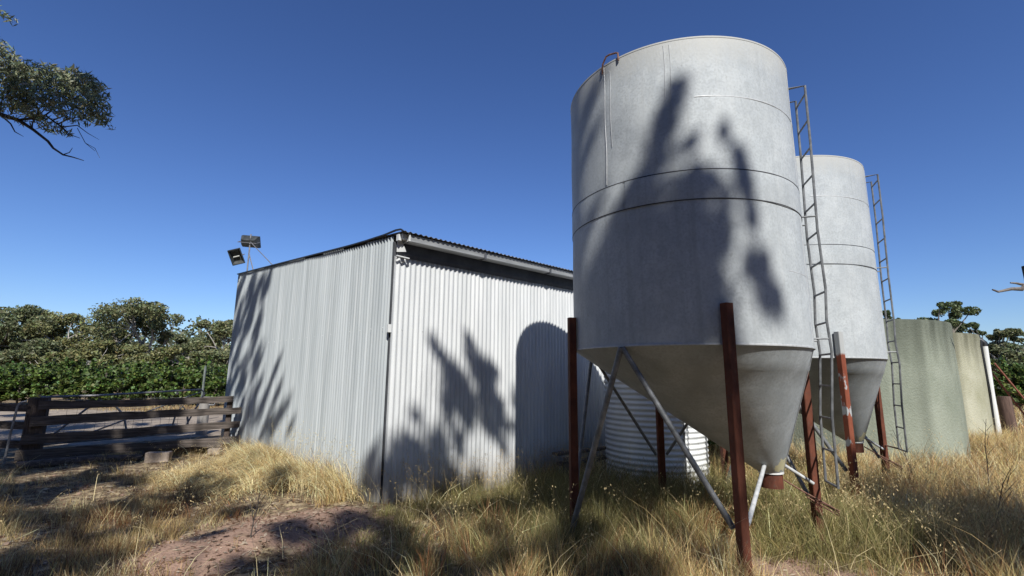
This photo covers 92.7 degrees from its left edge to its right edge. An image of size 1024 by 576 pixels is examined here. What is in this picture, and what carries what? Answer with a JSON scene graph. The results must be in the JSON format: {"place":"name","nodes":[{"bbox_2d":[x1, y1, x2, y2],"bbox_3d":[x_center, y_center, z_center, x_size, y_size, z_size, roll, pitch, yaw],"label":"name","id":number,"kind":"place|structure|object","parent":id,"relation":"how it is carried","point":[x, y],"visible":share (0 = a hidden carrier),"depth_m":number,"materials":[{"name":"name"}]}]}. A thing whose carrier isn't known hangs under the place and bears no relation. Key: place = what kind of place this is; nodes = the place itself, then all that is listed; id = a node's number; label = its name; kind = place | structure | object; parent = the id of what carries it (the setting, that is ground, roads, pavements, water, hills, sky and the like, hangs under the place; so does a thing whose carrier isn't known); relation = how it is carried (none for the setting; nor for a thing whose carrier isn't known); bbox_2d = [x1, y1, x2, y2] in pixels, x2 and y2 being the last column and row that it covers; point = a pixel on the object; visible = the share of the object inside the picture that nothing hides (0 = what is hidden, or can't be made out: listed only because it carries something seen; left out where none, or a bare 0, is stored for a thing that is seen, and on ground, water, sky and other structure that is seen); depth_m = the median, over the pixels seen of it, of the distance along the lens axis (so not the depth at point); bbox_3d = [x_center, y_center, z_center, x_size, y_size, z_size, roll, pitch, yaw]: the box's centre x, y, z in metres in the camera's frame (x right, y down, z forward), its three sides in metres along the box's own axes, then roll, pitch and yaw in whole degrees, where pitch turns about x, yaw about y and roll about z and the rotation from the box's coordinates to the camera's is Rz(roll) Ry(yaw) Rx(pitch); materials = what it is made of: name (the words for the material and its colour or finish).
{"place":"outdoors","nodes":[
{"label":"outdoors","id":0,"kind":"place"},
{"bbox_2d":[0,410,1017,445],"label":"dirt road","id":1,"kind":"structure","parent":0,"point":[20,416],"depth_m":14.37,"materials":[{"name":"brown soil"}]},
{"bbox_2d":[201,366,206,396],"bbox_3d":[-10.228,3.481,16.124,0.050,1.800,0.050,0,-10,0],"label":"steel picket","id":2,"kind":"object","parent":1,"relation":"on","point":[204,377],"visible":0.57,"depth_m":16.19,"materials":[{"name":"grey metal"}]},
{"bbox_2d":[0,404,1023,575],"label":"grass","id":3,"kind":"structure","parent":0,"point":[269,462],"depth_m":4.83,"materials":[{"name":"beige plant"}]},
{"bbox_2d":[0,388,1023,575],"bbox_3d":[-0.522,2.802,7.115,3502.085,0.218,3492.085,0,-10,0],"label":"ground","id":4,"kind":"structure","parent":0,"point":[230,556],"depth_m":4.87,"materials":[{"name":"soil"}]},
{"bbox_2d":[0,366,13,403],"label":"grapevine","id":5,"kind":"object","parent":4,"relation":"on","point":[2,398],"visible":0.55,"depth_m":23.18,"materials":[{"name":"green plant"}]},
{"bbox_2d":[0,326,23,365],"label":"gum tree","id":6,"kind":"object","parent":4,"relation":"on","point":[5,343],"visible":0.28,"depth_m":48.76,"materials":[{"name":"green plant"}]},
{"bbox_2d":[2,400,26,463],"bbox_3d":[-8.505,2.468,8.346,0.176,1.068,0.062,7,-12,-32],"label":"bent pipe","id":7,"kind":"object","parent":4,"relation":"on","point":[11,430],"visible":0.96,"depth_m":8.32,"materials":[{"name":"grey metal"}]},
{"bbox_2d":[0,360,52,403],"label":"grapevine","id":8,"kind":"object","parent":4,"relation":"on","point":[13,393],"visible":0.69,"depth_m":23.34,"materials":[{"name":"green plant"}]},
{"bbox_2d":[0,304,65,349],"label":"gum tree","id":9,"kind":"object","parent":4,"relation":"on","point":[14,317],"visible":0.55,"depth_m":49.35,"materials":[{"name":"green plant"}]},
{"bbox_2d":[0,338,69,365],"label":"gum tree","id":10,"kind":"object","parent":4,"relation":"on","point":[40,347],"visible":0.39,"depth_m":43.91,"materials":[{"name":"green plant"}]},
{"bbox_2d":[18,357,81,398],"bbox_3d":[-22.158,4.496,23.504,2.568,2.328,1.609,0,-10,0],"label":"grapevine","id":11,"kind":"object","parent":4,"relation":"on","point":[41,384],"visible":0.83,"depth_m":23.27,"materials":[{"name":"green plant"}]},
{"bbox_2d":[0,5,115,160],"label":"gum tree","id":12,"kind":"object","parent":4,"relation":"on","point":[20,77],"visible":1,"depth_m":7.57,"materials":[{"name":"green plant"}]},
{"bbox_2d":[8,311,108,362],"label":"gum tree","id":13,"kind":"object","parent":4,"relation":"on","point":[72,319],"visible":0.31,"depth_m":51.13,"materials":[{"name":"green plant"}]},
{"bbox_2d":[24,348,107,369],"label":"gum tree","id":14,"kind":"object","parent":4,"relation":"on","point":[76,355],"visible":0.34,"depth_m":40.99,"materials":[{"name":"green plant"}]},
{"bbox_2d":[15,455,142,469],"bbox_3d":[-7.334,2.952,8.341,1.642,0.163,0.161,7,-12,-31],"label":"log","id":15,"kind":"object","parent":4,"relation":"on","point":[56,462],"visible":0.75,"depth_m":8.23,"materials":[{"name":"brown wood"}]},
{"bbox_2d":[58,356,113,400],"bbox_3d":[-20.485,4.498,23.539,2.412,2.362,1.578,0,-10,0],"label":"grapevine","id":16,"kind":"object","parent":4,"relation":"on","point":[79,386],"visible":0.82,"depth_m":23.36,"materials":[{"name":"green plant"}]},
{"bbox_2d":[70,339,148,365],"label":"gum tree","id":17,"kind":"object","parent":4,"relation":"on","point":[127,351],"visible":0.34,"depth_m":45.05,"materials":[{"name":"green plant"}]},
{"bbox_2d":[91,365,148,399],"bbox_3d":[-18.955,4.716,23.567,2.702,1.954,1.548,0,-10,0],"label":"grapevine","id":18,"kind":"object","parent":4,"relation":"on","point":[118,380],"visible":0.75,"depth_m":23.41,"materials":[{"name":"green plant"}]},
{"bbox_2d":[0,396,241,460],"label":"timber fence","id":19,"kind":"object","parent":4,"relation":"on","point":[38,420],"visible":0.97,"depth_m":8.91,"materials":[{"name":"brown wood"}]},
{"bbox_2d":[41,389,205,444],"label":"pipe gate","id":20,"kind":"structure","parent":4,"relation":"on","point":[117,408],"depth_m":9.89,"materials":[{"name":"grey metal"}]},
{"bbox_2d":[85,297,185,358],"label":"gum tree","id":21,"kind":"object","parent":4,"relation":"on","point":[132,313],"visible":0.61,"depth_m":48.11,"materials":[{"name":"green plant"}]},
{"bbox_2d":[122,357,180,405],"bbox_3d":[-17.364,4.539,23.654,2.568,2.372,1.609,0,-10,0],"label":"grapevine","id":22,"kind":"object","parent":4,"relation":"on","point":[157,382],"visible":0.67,"depth_m":23.39,"materials":[{"name":"green plant"}]},
{"bbox_2d":[119,346,194,367],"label":"gum tree","id":23,"kind":"object","parent":4,"relation":"on","point":[162,352],"visible":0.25,"depth_m":42.82,"materials":[{"name":"green plant"}]},
{"bbox_2d":[144,451,172,462],"bbox_3d":[-6.173,2.948,8.524,0.360,0.160,0.200,4,-11,-17],"label":"stone block","id":24,"kind":"object","parent":4,"relation":"on","point":[152,456],"depth_m":8.44,"materials":[{"name":"stone"}]},
{"bbox_2d":[157,334,207,362],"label":"gum tree","id":25,"kind":"object","parent":4,"relation":"on","point":[179,340],"visible":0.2,"depth_m":61.33,"materials":[{"name":"green plant"}]},
{"bbox_2d":[157,355,212,405],"bbox_3d":[-15.937,4.494,23.710,2.412,2.509,1.578,0,-10,0],"label":"grapevine","id":26,"kind":"object","parent":4,"relation":"on","point":[180,378],"visible":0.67,"depth_m":23.50,"materials":[{"name":"green plant"}]},
{"bbox_2d":[142,443,233,455],"bbox_3d":[-6.247,3.179,9.677,1.746,0.167,0.170,9,-13,-38],"label":"log","id":27,"kind":"object","parent":4,"relation":"on","point":[187,449],"visible":0.32,"depth_m":9.54,"materials":[{"name":"brown wood"}]},
{"bbox_2d":[195,403,214,434],"bbox_3d":[-7.884,3.298,12.604,0.445,0.950,0.260,0,-10,0],"label":"strainer post","id":28,"kind":"object","parent":4,"relation":"on","point":[202,419],"visible":0.52,"depth_m":12.52,"materials":[{"name":"grey wood"}]},
{"bbox_2d":[187,362,227,405],"bbox_3d":[-14.304,4.680,23.687,2.702,2.147,1.548,0,-10,0],"label":"grapevine","id":29,"kind":"object","parent":4,"relation":"on","point":[218,380],"visible":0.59,"depth_m":23.46,"materials":[{"name":"green plant"}]},
{"bbox_2d":[186,348,229,369],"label":"gum tree","id":30,"kind":"object","parent":4,"relation":"on","point":[220,356],"visible":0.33,"depth_m":40.63,"materials":[{"name":"green plant"}]},
{"bbox_2d":[185,341,230,363],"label":"gum tree","id":31,"kind":"object","parent":4,"relation":"on","point":[221,346],"visible":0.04,"depth_m":65.25,"materials":[{"name":"green plant"}]},
{"bbox_2d":[190,319,232,363],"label":"gum tree","id":32,"kind":"object","parent":4,"relation":"on","point":[222,331],"visible":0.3,"depth_m":50.58,"materials":[{"name":"green plant"}]},
{"bbox_2d":[207,448,221,454],"bbox_3d":[-5.775,3.174,9.480,0.220,0.100,0.140,1,-10,-6],"label":"stone block","id":33,"kind":"object","parent":4,"relation":"on","point":[213,450],"depth_m":9.42,"materials":[{"name":"stone"}]},
{"bbox_2d":[220,370,227,395],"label":"grapevine","id":34,"kind":"object","parent":4,"relation":"on","point":[225,374],"visible":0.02,"depth_m":23.40,"materials":[{"name":"green plant"}]},
{"bbox_2d":[242,487,271,537],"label":"dead weed","id":35,"kind":"object","parent":4,"relation":"on","point":[253,524],"visible":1,"depth_m":4.45,"materials":[{"name":"brown plant"}]},
{"bbox_2d":[221,228,605,503],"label":"farm shed","id":36,"kind":"structure","parent":4,"relation":"on","point":[379,349],"depth_m":7.11,"materials":[{"name":"metal"}]},
{"bbox_2d":[227,234,271,270],"bbox_3d":[-5.540,-0.797,10.841,2.139,1.123,0.665,-6,-12,33],"label":"floodlight mast","id":37,"kind":"object","parent":36,"relation":"attached to","point":[236,254],"visible":0.89,"depth_m":11.27,"materials":[{"name":"metal"}]},
{"bbox_2d":[0,474,881,575],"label":"clods","id":38,"kind":"object","parent":4,"relation":"on","point":[249,526],"visible":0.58,"depth_m":4.78,"materials":[{"name":"soil"}]},
{"bbox_2d":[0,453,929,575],"bbox_3d":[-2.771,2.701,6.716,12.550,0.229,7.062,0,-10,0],"label":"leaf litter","id":39,"kind":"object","parent":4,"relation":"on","point":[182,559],"visible":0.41,"depth_m":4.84,"materials":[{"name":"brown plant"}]},
{"bbox_2d":[0,361,1015,394],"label":"vineyard rows","id":40,"kind":"object","parent":4,"relation":"on","point":[126,366],"visible":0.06,"depth_m":26.92,"materials":[{"name":"green plant"}]},
{"bbox_2d":[0,414,1023,575],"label":"wild oats","id":41,"kind":"object","parent":4,"relation":"on","point":[881,499],"visible":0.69,"depth_m":5.23,"materials":[{"name":"beige plant"}]},
{"bbox_2d":[6,315,1023,362],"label":"woodland","id":42,"kind":"object","parent":4,"relation":"on","point":[187,333],"visible":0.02,"depth_m":79.48,"materials":[{"name":"green plant"}]},
{"bbox_2d":[552,446,606,477],"bbox_3d":[1.249,2.673,7.574,1.554,0.340,0.290,9,-13,-40],"label":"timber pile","id":43,"kind":"object","parent":4,"relation":"on","point":[584,460],"visible":0.38,"depth_m":7.23,"materials":[{"name":"grey wood"}]},
{"bbox_2d":[604,371,709,483],"bbox_3d":[2.264,2.030,7.766,1.580,1.890,1.580,0,-10,0],"label":"water tank","id":44,"kind":"object","parent":4,"relation":"on","point":[624,436],"visible":0.46,"depth_m":7.12,"materials":[{"name":"metal"}]},
{"bbox_2d":[567,36,839,575],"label":"feed silo","id":45,"kind":"object","parent":4,"relation":"on","point":[691,301],"visible":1,"depth_m":4.32,"materials":[{"name":"metal"}]},
{"bbox_2d":[707,438,718,450],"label":"shrub","id":46,"kind":"object","parent":4,"relation":"on","point":[709,442],"visible":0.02,"depth_m":8.88,"materials":[{"name":"green plant"}]},
{"bbox_2d":[720,155,907,497],"bbox_3d":[4.229,0.568,7.461,2.398,4.930,2.294,7,-12,-31],"label":"feed silo","id":47,"kind":"object","parent":4,"relation":"on","point":[857,334],"visible":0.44,"depth_m":6.58,"materials":[{"name":"metal"}]},
{"bbox_2d":[790,319,970,464],"bbox_3d":[7.422,2.346,11.273,4.410,2.790,4.410,0,-10,0],"label":"concrete tank","id":48,"kind":"object","parent":4,"relation":"on","point":[932,396],"visible":0.35,"depth_m":9.20,"materials":[{"name":"grey concrete"}]},
{"bbox_2d":[882,310,900,318],"bbox_3d":[26.478,4.722,33.599,2.014,6.516,1.634,0,-10,0],"label":"gum tree","id":49,"kind":"object","parent":4,"relation":"on","point":[888,312],"visible":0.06,"depth_m":33.97,"materials":[{"name":"green plant"}]},
{"bbox_2d":[893,431,919,468],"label":"dead weed","id":50,"kind":"object","parent":4,"relation":"on","point":[905,454],"visible":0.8,"depth_m":7.28,"materials":[{"name":"brown plant"}]},
{"bbox_2d":[917,300,981,332],"bbox_3d":[26.348,4.017,29.733,3.759,6.536,3.539,0,-10,0],"label":"gum tree","id":51,"kind":"object","parent":4,"relation":"on","point":[956,308],"visible":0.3,"depth_m":29.03,"materials":[{"name":"green plant"}]},
{"bbox_2d":[953,333,994,437],"bbox_3d":[10.678,2.866,14.080,4.410,2.810,4.410,0,-10,0],"label":"concrete tank","id":52,"kind":"object","parent":4,"relation":"on","point":[975,395],"visible":0.18,"depth_m":12.11,"materials":[{"name":"beige concrete"}]},
{"bbox_2d":[980,340,996,437],"bbox_3d":[12.225,2.600,12.524,0.106,2.510,0.077,0,-10,0],"label":"poly hose","id":53,"kind":"object","parent":52,"relation":"attached to","point":[987,380],"visible":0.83,"depth_m":12.51,"materials":[{"name":"black"}]},
{"bbox_2d":[980,338,1001,436],"bbox_3d":[12.400,2.619,12.747,0.329,2.653,0.149,-5,-12,28],"label":"drain pipe","id":54,"kind":"object","parent":52,"relation":"attached to","point":[989,371],"visible":0.43,"depth_m":12.67,"materials":[{"name":"white plastic"}]},
{"bbox_2d":[963,322,986,338],"bbox_3d":[30.239,4.898,31.580,1.498,5.542,1.378,0,-10,0],"label":"gum tree","id":55,"kind":"object","parent":4,"relation":"on","point":[975,326],"visible":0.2,"depth_m":31.85,"materials":[{"name":"green plant"}]},
{"bbox_2d":[974,420,998,485],"bbox_3d":[6.441,2.317,6.584,0.276,1.071,0.257,0,-10,0],"label":"dead weed","id":56,"kind":"object","parent":4,"relation":"on","point":[985,450],"visible":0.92,"depth_m":6.62,"materials":[{"name":"brown plant"}]},
{"bbox_2d":[979,463,1016,514],"bbox_3d":[5.323,2.260,5.272,0.327,0.692,0.257,0,-10,0],"label":"dead weed","id":57,"kind":"object","parent":4,"relation":"on","point":[1001,495],"visible":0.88,"depth_m":5.31,"materials":[{"name":"brown plant"}]},
{"bbox_2d":[985,328,1023,361],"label":"gum tree","id":58,"kind":"object","parent":4,"relation":"on","point":[998,335],"visible":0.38,"depth_m":51.56,"materials":[{"name":"green plant"}]},
{"bbox_2d":[988,346,1023,371],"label":"gum tree","id":59,"kind":"object","parent":4,"relation":"on","point":[997,352],"visible":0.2,"depth_m":44.50,"materials":[{"name":"green plant"}]},
{"bbox_2d":[990,355,1023,409],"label":"grapevine","id":60,"kind":"object","parent":4,"relation":"on","point":[1002,366],"visible":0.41,"depth_m":24.72,"materials":[{"name":"green plant"}]},
{"bbox_2d":[996,396,1018,434],"bbox_3d":[12.921,3.396,12.718,0.325,1.120,0.312,0,-10,0],"label":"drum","id":61,"kind":"object","parent":4,"relation":"on","point":[1006,409],"visible":0.76,"depth_m":12.66,"materials":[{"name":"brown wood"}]},
{"bbox_2d":[992,363,1023,414],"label":"iron frame","id":62,"kind":"object","parent":4,"relation":"on","point":[1010,383],"visible":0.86,"depth_m":14.26,"materials":[{"name":"brown metal"}]},
{"bbox_2d":[999,342,1023,365],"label":"gum tree","id":63,"kind":"object","parent":4,"relation":"on","point":[1014,346],"visible":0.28,"depth_m":49.08,"materials":[{"name":"green plant"}]},
{"bbox_2d":[1006,357,1023,407],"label":"grapevine","id":64,"kind":"object","parent":4,"relation":"on","point":[1018,379],"visible":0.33,"depth_m":24.82,"materials":[{"name":"green plant"}]},
{"bbox_2d":[0,0,1023,349],"label":"sky","id":65,"kind":"structure","parent":0,"point":[303,127],"materials":[{"name":"blue"}]},
{"bbox_2d":[992,266,1023,292],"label":"branch","id":66,"kind":"object","parent":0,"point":[1021,288],"visible":1,"depth_m":9.10,"materials":[{"name":"brown plant"}]}
]}

